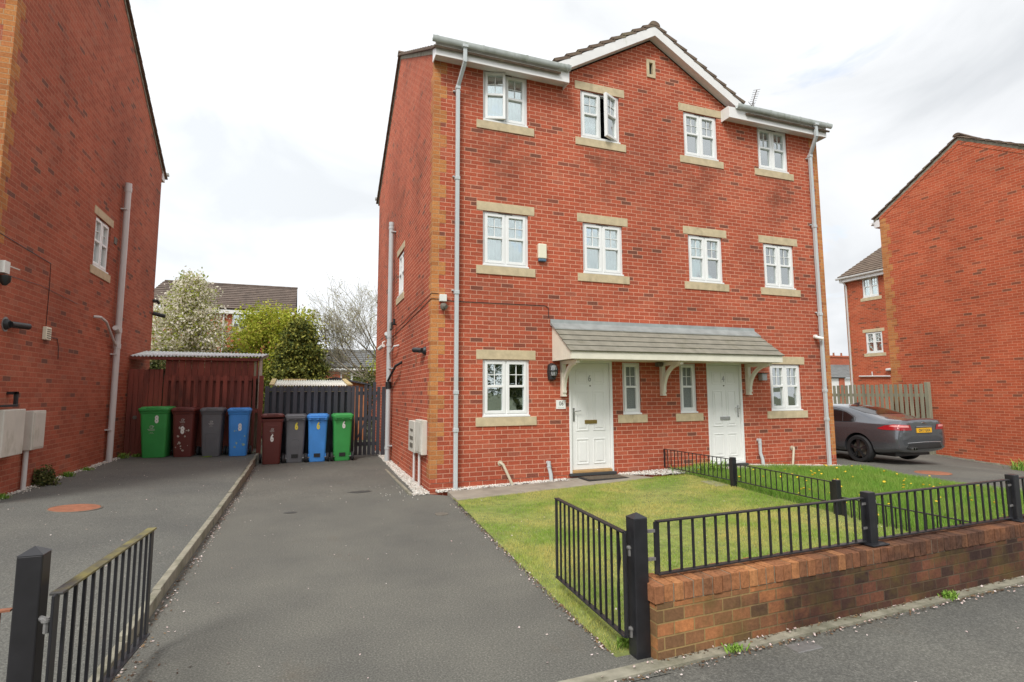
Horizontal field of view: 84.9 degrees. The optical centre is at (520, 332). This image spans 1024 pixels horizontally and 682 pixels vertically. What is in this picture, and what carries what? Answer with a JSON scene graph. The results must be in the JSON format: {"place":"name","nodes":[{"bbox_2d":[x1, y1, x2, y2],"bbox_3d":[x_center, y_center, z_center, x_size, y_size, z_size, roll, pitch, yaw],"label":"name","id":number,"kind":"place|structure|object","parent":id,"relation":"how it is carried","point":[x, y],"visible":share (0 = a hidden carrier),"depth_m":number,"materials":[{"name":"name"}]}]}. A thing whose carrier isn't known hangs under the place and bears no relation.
{"place":"outdoors","nodes":[
{"label":"outdoors","id":0,"kind":"place"},
{"bbox_2d":[0,445,261,681],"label":"driveway","id":1,"kind":"structure","parent":0,"point":[77,543],"depth_m":6.38,"materials":[{"name":"grey asphalt"}]},
{"bbox_2d":[6,546,51,681],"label":"gate post","id":2,"kind":"object","parent":1,"relation":"on","point":[27,636],"visible":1,"depth_m":2.35,"materials":[{"name":"black metal"}]},
{"bbox_2d":[0,527,156,681],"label":"metal gate","id":3,"kind":"structure","parent":2,"relation":"attached to","point":[50,624],"depth_m":2.85,"materials":[{"name":"black metal"}]},
{"bbox_2d":[31,464,61,486],"bbox_3d":[-7.265,2.215,8.515,0.436,0.432,0.392,5,-8,-39],"label":"small shrub","id":4,"kind":"object","parent":1,"relation":"on","point":[45,476],"visible":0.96,"depth_m":8.47,"materials":[{"name":"green plant"}]},
{"bbox_2d":[2,453,128,498],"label":"gravel","id":5,"kind":"structure","parent":1,"relation":"on","point":[77,471],"depth_m":9.34,"materials":[{"name":"grey gravel"}]},
{"bbox_2d":[59,471,75,476],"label":"weed","id":6,"kind":"object","parent":1,"relation":"on","point":[68,474],"visible":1,"depth_m":9.38,"materials":[{"name":"green plant"}]},
{"bbox_2d":[46,504,102,512],"bbox_3d":[-5.615,2.210,7.042,0.572,0.049,0.572,2,-7,-21],"label":"manhole cover","id":7,"kind":"object","parent":1,"relation":"on","point":[71,508],"visible":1,"depth_m":7.00,"materials":[{"name":"metal"}]},
{"bbox_2d":[138,406,174,457],"bbox_3d":[-8.133,2.204,12.517,0.635,1.112,0.795,2,-6,-17],"label":"wheelie bin","id":8,"kind":"object","parent":1,"relation":"on","point":[156,430],"visible":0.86,"depth_m":12.25,"materials":[{"name":"green plastic"}]},
{"bbox_2d":[88,453,258,681],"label":"kerb","id":9,"kind":"structure","parent":1,"relation":"on","point":[162,586],"depth_m":5.07,"materials":[{"name":"concrete"}]},
{"bbox_2d":[171,407,200,456],"bbox_3d":[-7.622,2.240,12.703,0.530,1.102,0.621,1,-6,-16],"label":"wheelie bin","id":10,"kind":"object","parent":1,"relation":"on","point":[185,423],"visible":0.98,"depth_m":12.50,"materials":[{"name":"brown plastic"}]},
{"bbox_2d":[130,351,268,448],"bbox_3d":[-7.844,1.673,13.784,2.840,2.515,1.405,2,-7,-21],"label":"lean to shed","id":11,"kind":"object","parent":1,"relation":"on","point":[193,367],"visible":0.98,"depth_m":13.53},
{"bbox_2d":[200,407,226,456],"bbox_3d":[-7.104,2.272,12.899,0.530,1.102,0.621,2,-7,-19],"label":"wheelie bin","id":12,"kind":"object","parent":1,"relation":"on","point":[212,425],"visible":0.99,"depth_m":12.70,"materials":[{"name":"grey plastic"}]},
{"bbox_2d":[226,407,251,455],"bbox_3d":[-6.596,2.304,13.091,0.530,1.102,0.621,2,-7,-22],"label":"wheelie bin","id":13,"kind":"object","parent":1,"relation":"on","point":[239,421],"visible":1,"depth_m":12.89,"materials":[{"name":"blue plastic"}]},
{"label":"concrete base","id":14,"kind":"structure","parent":1,"relation":"on","visible":0},
{"bbox_2d":[162,375,263,454],"bbox_3d":[-7.314,1.995,13.303,2.110,1.965,0.135,2,-7,-21],"label":"timber fence","id":15,"kind":"object","parent":14,"relation":"on","point":[204,391],"visible":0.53,"depth_m":13.36,"materials":[{"name":"wood"}]},
{"bbox_2d":[123,369,162,455],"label":"timber gate","id":16,"kind":"structure","parent":15,"relation":"attached to","point":[146,381],"depth_m":12.74,"materials":[{"name":"wood"}]},
{"bbox_2d":[244,420,371,470],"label":"back gardens","id":17,"kind":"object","parent":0,"point":[357,446],"depth_m":21.77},
{"bbox_2d":[0,0,169,494],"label":"townhouse","id":18,"kind":"structure","parent":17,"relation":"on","point":[84,175],"depth_m":9.64,"materials":[{"name":"red brick"}]},
{"bbox_2d":[0,392,18,406],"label":"hose bracket","id":19,"kind":"object","parent":18,"relation":"attached to","point":[15,399],"visible":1,"depth_m":7.63,"materials":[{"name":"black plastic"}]},
{"bbox_2d":[0,260,19,285],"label":"security camera","id":20,"kind":"object","parent":18,"relation":"attached to","point":[5,266],"visible":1,"depth_m":7.30,"materials":[{"name":"white plastic"}]},
{"bbox_2d":[0,409,25,457],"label":"meter box","id":21,"kind":"object","parent":18,"relation":"attached to","point":[12,422],"visible":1,"depth_m":7.48,"materials":[{"name":"grey plastic"}]},
{"bbox_2d":[1,317,31,331],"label":"security camera","id":22,"kind":"object","parent":18,"relation":"attached to","point":[6,324],"visible":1,"depth_m":7.54,"materials":[{"name":"black plastic"}]},
{"bbox_2d":[20,410,45,489],"bbox_3d":[-7.180,1.737,8.205,0.148,1.185,0.420,2,-7,-21],"label":"meter box","id":23,"kind":"object","parent":18,"relation":"attached to","point":[34,430],"visible":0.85,"depth_m":8.07,"materials":[{"name":"white plastic"}]},
{"bbox_2d":[32,412,45,447],"bbox_3d":[-7.116,1.431,8.263,0.008,0.505,0.360,2,-7,-21],"label":"box door","id":24,"kind":"structure","parent":23,"relation":"in","point":[40,418],"depth_m":8.25,"materials":[{"name":"grey plastic"}]},
{"bbox_2d":[42,326,51,339],"bbox_3d":[-7.346,0.010,8.670,0.056,0.200,0.190,2,-7,-21],"label":"vent box","id":25,"kind":"object","parent":18,"relation":"attached to","point":[46,333],"visible":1,"depth_m":8.60,"materials":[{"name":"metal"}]},
{"bbox_2d":[92,216,108,273],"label":"window","id":26,"kind":"structure","parent":18,"relation":"in","point":[101,229],"depth_m":10.90,"materials":[{"name":"white plastic"}]},
{"bbox_2d":[152,299,165,317],"bbox_3d":[-9.476,-0.633,14.644,0.314,0.477,0.099,5,-8,-42],"label":"security camera","id":27,"kind":"object","parent":18,"relation":"attached to","point":[157,313],"visible":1,"depth_m":14.60,"materials":[{"name":"black plastic"}]},
{"bbox_2d":[149,345,172,368],"bbox_3d":[-12.715,2.269,19.134,2.808,3.942,2.300,2,-7,-21],"label":"shrub","id":28,"kind":"object","parent":17,"relation":"on","point":[154,364],"visible":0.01,"depth_m":19.20,"materials":[{"name":"green plant"}]},
{"bbox_2d":[149,266,240,366],"bbox_3d":[-12.608,0.808,21.138,3.677,6.674,3.579,2,-7,-21],"label":"blossom tree","id":29,"kind":"object","parent":17,"relation":"on","point":[191,325],"visible":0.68,"depth_m":20.76,"materials":[{"name":"white plant"}]},
{"bbox_2d":[151,280,297,352],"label":"townhouse","id":30,"kind":"structure","parent":17,"relation":"on","point":[233,296],"depth_m":39.61,"materials":[{"name":"red brick"}]},
{"bbox_2d":[232,314,246,328],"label":"window","id":31,"kind":"structure","parent":30,"relation":"in","point":[234,317],"depth_m":38.20,"materials":[{"name":"white plastic"}]},
{"bbox_2d":[204,342,249,369],"bbox_3d":[-10.565,2.251,19.682,2.879,3.842,2.681,-6,-8,42],"label":"shrub","id":32,"kind":"object","parent":17,"relation":"on","point":[226,351],"visible":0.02,"depth_m":19.61,"materials":[{"name":"green plant"}]},
{"bbox_2d":[221,297,325,438],"bbox_3d":[-10.571,1.429,23.516,4.537,5.927,4.142,2,-7,-21],"label":"spring tree","id":33,"kind":"object","parent":17,"relation":"on","point":[252,341],"visible":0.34,"depth_m":22.93,"materials":[{"name":"green plant"}]},
{"bbox_2d":[257,303,331,369],"bbox_3d":[-9.237,1.496,22.814,3.228,5.624,2.861,-5,-8,37],"label":"spring tree","id":34,"kind":"object","parent":17,"relation":"on","point":[285,316],"visible":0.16,"depth_m":22.77,"materials":[{"name":"green plant"}]},
{"bbox_2d":[261,315,333,435],"bbox_3d":[-8.370,1.705,21.041,3.605,4.826,4.094,2,-7,-21],"label":"conifer","id":35,"kind":"object","parent":17,"relation":"on","point":[298,351],"visible":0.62,"depth_m":20.73,"materials":[{"name":"green plant"}]},
{"bbox_2d":[269,378,352,391],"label":"garden shed","id":36,"kind":"structure","parent":17,"relation":"on","point":[313,383],"depth_m":17.47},
{"bbox_2d":[297,274,377,383],"bbox_3d":[-6.822,0.696,24.385,7.072,7.563,4.247,2,-7,-21],"label":"bare tree","id":37,"kind":"object","parent":17,"relation":"on","point":[335,331],"visible":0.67,"depth_m":24.11,"materials":[{"name":"grey plant"}]},
{"bbox_2d":[325,377,370,439],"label":"garden shed","id":38,"kind":"structure","parent":17,"relation":"on","point":[358,383],"depth_m":22.14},
{"bbox_2d":[324,349,375,415],"bbox_3d":[-10.790,3.997,41.477,12.800,5.459,5.884,2,-7,-21],"label":"bungalow","id":39,"kind":"object","parent":17,"relation":"on","point":[359,357],"visible":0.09,"depth_m":39.07,"materials":[{"name":"grey tile"}]},
{"bbox_2d":[340,370,362,380],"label":"window","id":40,"kind":"structure","parent":39,"relation":"in","point":[350,373],"depth_m":38.55,"materials":[{"name":"white plastic"}]},
{"bbox_2d":[347,362,375,437],"bbox_3d":[-6.395,2.873,23.153,2.696,3.444,2.690,2,-7,-21],"label":"shrub","id":41,"kind":"object","parent":17,"relation":"on","point":[369,380],"visible":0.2,"depth_m":23.27,"materials":[{"name":"green plant"}]},
{"bbox_2d":[360,348,375,384],"bbox_3d":[-6.867,2.556,29.570,3.376,4.938,3.204,2,-7,-21],"label":"spring tree","id":42,"kind":"object","parent":17,"relation":"on","point":[370,363],"visible":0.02,"depth_m":29.27,"materials":[{"name":"green plant"}]},
{"bbox_2d":[830,353,850,403],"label":"cottage","id":43,"kind":"structure","parent":17,"relation":"on","point":[840,371],"depth_m":66.03,"materials":[{"name":"red brick"}]},
{"bbox_2d":[835,247,891,409],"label":"townhouse","id":44,"kind":"structure","parent":17,"relation":"on","point":[862,281],"depth_m":27.80,"materials":[{"name":"red brick"}]},
{"bbox_2d":[862,276,878,297],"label":"window","id":45,"kind":"structure","parent":44,"relation":"in","point":[870,285],"depth_m":27.69,"materials":[{"name":"white plastic"}]},
{"bbox_2d":[866,331,882,353],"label":"window","id":46,"kind":"structure","parent":44,"relation":"in","point":[874,340],"depth_m":27.39,"materials":[{"name":"white plastic"}]},
{"bbox_2d":[112,447,671,681],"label":"driveway","id":47,"kind":"structure","parent":0,"point":[463,595],"depth_m":4.36,"materials":[{"name":"grey asphalt"}]},
{"bbox_2d":[259,413,284,464],"bbox_3d":[-5.697,2.409,12.801,0.530,1.135,0.620,2,-7,-23],"label":"wheelie bin","id":48,"kind":"object","parent":47,"relation":"on","point":[272,425],"visible":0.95,"depth_m":12.59,"materials":[{"name":"brown plastic"}]},
{"bbox_2d":[282,413,306,462],"bbox_3d":[-5.292,2.455,13.112,0.530,1.102,0.621,2,-7,-21],"label":"wheelie bin","id":49,"kind":"object","parent":47,"relation":"on","point":[295,429],"visible":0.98,"depth_m":12.90,"materials":[{"name":"grey plastic"}]},
{"bbox_2d":[264,386,354,459],"bbox_3d":[-5.136,2.198,13.618,2.055,1.804,0.125,2,-7,-21],"label":"timber fence","id":50,"kind":"object","parent":47,"relation":"on","point":[288,401],"visible":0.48,"depth_m":13.65,"materials":[{"name":"black wood"}]},
{"bbox_2d":[354,382,385,454],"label":"picket gate","id":51,"kind":"structure","parent":50,"relation":"attached to","point":[366,417],"depth_m":14.07,"materials":[{"name":"black wood"}]},
{"bbox_2d":[305,413,328,461],"bbox_3d":[-4.828,2.470,13.268,0.530,1.102,0.621,2,-7,-20],"label":"wheelie bin","id":52,"kind":"object","parent":47,"relation":"on","point":[317,429],"visible":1,"depth_m":13.06,"materials":[{"name":"blue plastic"}]},
{"bbox_2d":[330,413,353,460],"bbox_3d":[-4.306,2.486,13.445,0.530,1.102,0.621,2,-7,-22],"label":"wheelie bin","id":53,"kind":"object","parent":47,"relation":"on","point":[342,426],"visible":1,"depth_m":13.24,"materials":[{"name":"green plastic"}]},
{"bbox_2d":[385,469,411,495],"bbox_3d":[-2.888,2.937,11.875,0.048,0.135,6.572,2,-7,-20],"label":"edging strip","id":54,"kind":"object","parent":47,"relation":"on","point":[406,490],"visible":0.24,"depth_m":9.73,"materials":[{"name":"concrete"}]},
{"bbox_2d":[375,451,429,499],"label":"gravel","id":55,"kind":"structure","parent":47,"relation":"on","point":[414,487],"depth_m":10.34,"materials":[{"name":"white gravel"}]},
{"bbox_2d":[626,512,650,659],"bbox_3d":[0.727,1.625,3.462,0.102,1.002,0.102,2,-7,-21],"label":"gate post","id":56,"kind":"object","parent":47,"relation":"on","point":[638,581],"visible":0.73,"depth_m":3.43,"materials":[{"name":"black metal"}]},
{"bbox_2d":[554,498,632,637],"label":"metal gate","id":57,"kind":"structure","parent":56,"relation":"attached to","point":[612,624],"depth_m":3.87,"materials":[{"name":"black metal"}]},
{"bbox_2d":[447,474,652,506],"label":"path","id":58,"kind":"structure","parent":0,"point":[460,495],"depth_m":9.05,"materials":[{"name":"concrete"}]},
{"bbox_2d":[578,474,628,480],"bbox_3d":[1.451,2.537,9.823,0.800,0.020,0.420,2,-7,-21],"label":"doormat","id":59,"kind":"object","parent":58,"relation":"on","point":[601,477],"visible":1,"depth_m":9.74,"materials":[{"name":"grey fabric"}]},
{"bbox_2d":[129,0,1023,355],"label":"sky","id":60,"kind":"structure","parent":0,"point":[271,116],"materials":[{"name":"white"}]},
{"bbox_2d":[453,474,906,656],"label":"lawn","id":61,"kind":"structure","parent":0,"point":[618,653],"depth_m":6.46,"materials":[{"name":"plant"}]},
{"bbox_2d":[604,633,628,649],"bbox_3d":[0.678,1.943,3.550,0.289,0.088,0.159,2,-7,-21],"label":"weed","id":62,"kind":"object","parent":61,"relation":"on","point":[625,641],"visible":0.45,"depth_m":3.53,"materials":[{"name":"green plant"}]},
{"bbox_2d":[663,449,968,531],"bbox_3d":[3.778,2.216,7.894,0.082,0.680,5.910,2,-7,-21],"label":"metal railing","id":63,"kind":"object","parent":61,"relation":"on","point":[835,488],"visible":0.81,"depth_m":7.93,"materials":[{"name":"black metal"}]},
{"bbox_2d":[647,517,1023,659],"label":"garden wall","id":64,"kind":"structure","parent":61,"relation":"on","point":[699,609],"depth_m":3.90,"materials":[{"name":"brick"}]},
{"bbox_2d":[647,474,1023,575],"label":"metal railing","id":65,"kind":"object","parent":64,"relation":"on","point":[869,527],"visible":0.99,"depth_m":4.24,"materials":[{"name":"black metal"}]},
{"bbox_2d":[723,464,854,468],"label":"path","id":66,"kind":"structure","parent":0,"point":[788,466],"depth_m":11.54,"materials":[{"name":"concrete"}]},
{"bbox_2d":[631,584,1023,681],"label":"pavement","id":67,"kind":"structure","parent":0,"point":[938,643],"depth_m":3.44,"materials":[{"name":"grey asphalt"}]},
{"bbox_2d":[45,463,1023,681],"bbox_3d":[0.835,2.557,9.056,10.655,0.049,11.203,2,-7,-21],"label":"leaf litter","id":68,"kind":"object","parent":67,"relation":"on","point":[749,651],"visible":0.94,"depth_m":3.95,"materials":[{"name":"brown plant"}]},
{"bbox_2d":[558,576,1023,681],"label":"edging strip","id":69,"kind":"object","parent":67,"relation":"on","point":[624,672],"visible":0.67,"depth_m":3.63,"materials":[{"name":"concrete"}]},
{"bbox_2d":[721,642,750,653],"bbox_3d":[1.336,1.947,3.461,0.182,0.033,0.128,-2,-6,12],"label":"weed","id":70,"kind":"object","parent":69,"relation":"on","point":[736,647],"visible":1,"depth_m":3.46,"materials":[{"name":"green plant"}]},
{"bbox_2d":[937,589,959,600],"bbox_3d":[3.319,2.020,4.313,0.177,0.049,0.143,2,-7,-21],"label":"weed","id":71,"kind":"object","parent":69,"relation":"on","point":[950,594],"visible":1,"depth_m":4.31,"materials":[{"name":"green plant"}]},
{"bbox_2d":[785,640,822,652],"bbox_3d":[1.789,1.990,3.536,0.200,0.019,0.110,2,-7,-21],"label":"service cover","id":72,"kind":"object","parent":67,"relation":"on","point":[803,646],"visible":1,"depth_m":3.53,"materials":[{"name":"metal"}]},
{"bbox_2d":[668,462,1023,531],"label":"lawn","id":73,"kind":"structure","parent":0,"point":[829,499],"depth_m":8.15,"materials":[{"name":"plant"}]},
{"bbox_2d":[436,464,835,492],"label":"gravel","id":74,"kind":"structure","parent":73,"relation":"on","point":[666,471],"depth_m":9.77,"materials":[{"name":"white gravel"}]},
{"bbox_2d":[671,459,728,474],"bbox_3d":[3.327,2.414,10.093,1.260,0.263,0.660,1,-6,-9],"label":"weed","id":75,"kind":"object","parent":73,"relation":"on","point":[710,468],"visible":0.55,"depth_m":10.04,"materials":[{"name":"green plant"}]},
{"bbox_2d":[836,450,1023,489],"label":"driveway","id":76,"kind":"structure","parent":0,"point":[962,471],"depth_m":13.18,"materials":[{"name":"grey asphalt"}]},
{"bbox_2d":[832,382,935,453],"bbox_3d":[11.366,2.907,18.998,0.124,2.360,5.005,2,-7,-21],"label":"picket fence","id":77,"kind":"object","parent":76,"relation":"on","point":[911,395],"visible":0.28,"depth_m":17.73,"materials":[{"name":"beige wood"}]},
{"bbox_2d":[833,402,944,461],"bbox_3d":[8.734,2.632,15.371,2.160,1.460,4.656,2,-7,-21],"label":"parked car","id":78,"kind":"object","parent":76,"relation":"on","point":[868,433],"visible":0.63,"depth_m":13.52,"materials":[{"name":"grey paint"}]},
{"bbox_2d":[914,470,951,474],"bbox_3d":[8.656,2.944,11.755,0.660,0.016,0.660,2,-7,-21],"label":"manhole cover","id":79,"kind":"object","parent":76,"relation":"on","point":[932,472],"visible":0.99,"depth_m":11.76,"materials":[{"name":"metal"}]},
{"bbox_2d":[931,454,1017,467],"bbox_3d":[13.386,3.593,13.230,0.052,0.737,7.194,2,-7,-20],"label":"edging strip","id":80,"kind":"object","parent":76,"relation":"on","point":[971,460],"visible":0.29,"depth_m":15.56,"materials":[{"name":"concrete"}]},
{"bbox_2d":[999,458,1023,470],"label":"weed","id":81,"kind":"object","parent":76,"relation":"on","point":[1020,465],"visible":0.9,"depth_m":13.98,"materials":[{"name":"green plant"}]},
{"label":"ground","id":82,"kind":"structure","parent":0,"visible":0},
{"bbox_2d":[375,21,836,495],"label":"semi detached house","id":83,"kind":"structure","parent":82,"relation":"on","point":[653,186],"depth_m":10.79,"materials":[{"name":"red brick"}]},
{"bbox_2d":[397,252,403,297],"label":"window","id":84,"kind":"structure","parent":83,"relation":"in","point":[401,260],"depth_m":12.68,"materials":[{"name":"white plastic"}]},
{"bbox_2d":[408,420,415,481],"bbox_3d":[-1.949,2.164,10.139,0.110,1.130,0.600,2,-7,-21],"label":"meter box","id":85,"kind":"object","parent":83,"relation":"attached to","point":[411,442],"visible":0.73,"depth_m":10.06,"materials":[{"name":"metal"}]},
{"bbox_2d":[412,346,425,354],"bbox_3d":[-1.770,0.318,9.790,0.113,0.155,0.422,4,-8,-36],"label":"security camera","id":86,"kind":"object","parent":83,"relation":"attached to","point":[419,350],"visible":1,"depth_m":9.69,"materials":[{"name":"black plastic"}]},
{"bbox_2d":[415,419,426,485],"bbox_3d":[-1.709,2.073,9.520,0.108,1.175,0.580,2,-7,-21],"label":"meter box","id":87,"kind":"object","parent":83,"relation":"attached to","point":[420,437],"visible":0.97,"depth_m":9.36,"materials":[{"name":"white plastic"}]},
{"bbox_2d":[415,421,420,452],"bbox_3d":[-1.757,1.771,9.534,0.008,0.500,0.500,2,-7,-21],"label":"box door","id":88,"kind":"structure","parent":87,"relation":"in","point":[417,424],"depth_m":9.51,"materials":[{"name":"white plastic"}]},
{"bbox_2d":[439,294,447,310],"bbox_3d":[-1.294,-0.512,9.347,0.123,0.275,0.166,2,-7,-21],"label":"security camera","id":89,"kind":"object","parent":83,"relation":"attached to","point":[443,298],"visible":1,"depth_m":9.35,"materials":[{"name":"white plastic"}]},
{"bbox_2d":[483,70,527,127],"bbox_3d":[-0.308,-4.278,10.310,0.869,0.974,0.296,2,-7,-21],"label":"window","id":90,"kind":"structure","parent":83,"relation":"in","point":[505,100],"depth_m":10.36,"materials":[{"name":"white plastic"}]},
{"bbox_2d":[482,359,529,416],"bbox_3d":[-0.360,1.002,9.956,0.901,1.017,0.632,2,-7,-21],"label":"window","id":91,"kind":"structure","parent":83,"relation":"in","point":[505,382],"depth_m":9.86,"materials":[{"name":"white plastic"}]},
{"bbox_2d":[483,211,528,268],"bbox_3d":[-0.304,-1.645,10.055,0.869,0.983,0.235,2,-7,-21],"label":"window","id":92,"kind":"structure","parent":83,"relation":"in","point":[505,236],"depth_m":10.07,"materials":[{"name":"white plastic"}]},
{"bbox_2d":[537,243,546,261],"bbox_3d":[0.382,-1.452,10.146,0.160,0.325,0.070,2,-7,-21],"label":"alarm box","id":93,"kind":"object","parent":83,"relation":"attached to","point":[542,252],"visible":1,"depth_m":10.12,"materials":[{"name":"white plastic"}]},
{"bbox_2d":[547,363,557,380],"bbox_3d":[0.561,0.696,9.950,0.177,0.320,0.230,2,-7,-21],"label":"wall lantern","id":94,"kind":"object","parent":83,"relation":"attached to","point":[552,370],"depth_m":9.90,"materials":[{"name":"black plastic"}]},
{"bbox_2d":[556,400,565,408],"bbox_3d":[0.713,1.280,10.006,0.185,0.160,0.010,2,-7,-21],"label":"house number plaque","id":95,"kind":"object","parent":83,"relation":"attached to","point":[560,404],"visible":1,"depth_m":10.00,"materials":[{"name":"white plastic"}]},
{"bbox_2d":[571,363,610,469],"bbox_3d":[1.276,1.514,10.221,0.797,1.910,0.115,2,-7,-21],"label":"door","id":96,"kind":"structure","parent":83,"relation":"in","point":[589,382],"depth_m":10.23,"materials":[{"name":"white paint"}]},
{"bbox_2d":[580,91,620,143],"bbox_3d":[1.467,-4.181,11.158,0.903,1.006,0.764,2,-7,-21],"label":"window","id":97,"kind":"structure","parent":83,"relation":"in","point":[596,124],"depth_m":10.95,"materials":[{"name":"white plastic"}]},
{"bbox_2d":[583,223,623,275],"bbox_3d":[1.529,-1.580,10.754,0.871,0.983,0.235,2,-7,-21],"label":"window","id":98,"kind":"structure","parent":83,"relation":"in","point":[602,244],"depth_m":10.78,"materials":[{"name":"white plastic"}]},
{"bbox_2d":[622,363,641,414],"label":"window","id":99,"kind":"structure","parent":83,"relation":"in","point":[630,371],"depth_m":10.62,"materials":[{"name":"white plastic"}]},
{"bbox_2d":[679,364,697,412],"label":"window","id":100,"kind":"structure","parent":83,"relation":"in","point":[686,371],"depth_m":11.08,"materials":[{"name":"white plastic"}]},
{"bbox_2d":[683,112,718,160],"bbox_3d":[3.753,-4.131,11.890,0.871,0.974,0.235,2,-7,-21],"label":"window","id":101,"kind":"structure","parent":83,"relation":"in","point":[699,131],"depth_m":11.83,"materials":[{"name":"white plastic"}]},
{"bbox_2d":[688,235,723,283],"bbox_3d":[3.768,-1.501,11.607,0.871,0.983,0.235,2,-7,-21],"label":"window","id":102,"kind":"structure","parent":83,"relation":"in","point":[705,260],"depth_m":11.55,"materials":[{"name":"white plastic"}]},
{"bbox_2d":[708,365,741,460],"bbox_3d":[4.125,1.615,11.307,0.783,1.910,0.115,2,-7,-21],"label":"door","id":103,"kind":"structure","parent":83,"relation":"in","point":[723,380],"depth_m":11.32,"materials":[{"name":"white paint"}]},
{"bbox_2d":[757,373,768,380],"bbox_3d":[5.027,0.912,11.631,0.180,0.160,0.150,2,-7,-21],"label":"wall light","id":104,"kind":"object","parent":83,"relation":"attached to","point":[762,376],"visible":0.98,"depth_m":11.58,"materials":[{"name":"glass"}]},
{"bbox_2d":[757,128,788,173],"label":"window","id":105,"kind":"structure","parent":83,"relation":"in","point":[771,144],"depth_m":12.53,"materials":[{"name":"white plastic"}]},
{"bbox_2d":[763,243,795,289],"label":"window","id":106,"kind":"structure","parent":83,"relation":"in","point":[778,261],"depth_m":12.25,"materials":[{"name":"white plastic"}]},
{"bbox_2d":[769,364,802,410],"bbox_3d":[5.545,1.211,12.206,0.901,1.017,0.632,2,-7,-21],"label":"window","id":107,"kind":"structure","parent":83,"relation":"in","point":[784,378],"depth_m":11.97,"materials":[{"name":"white plastic"}]},
{"bbox_2d":[869,132,1023,466],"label":"townhouse","id":108,"kind":"structure","parent":82,"relation":"on","point":[948,219],"depth_m":16.20,"materials":[{"name":"red brick"}]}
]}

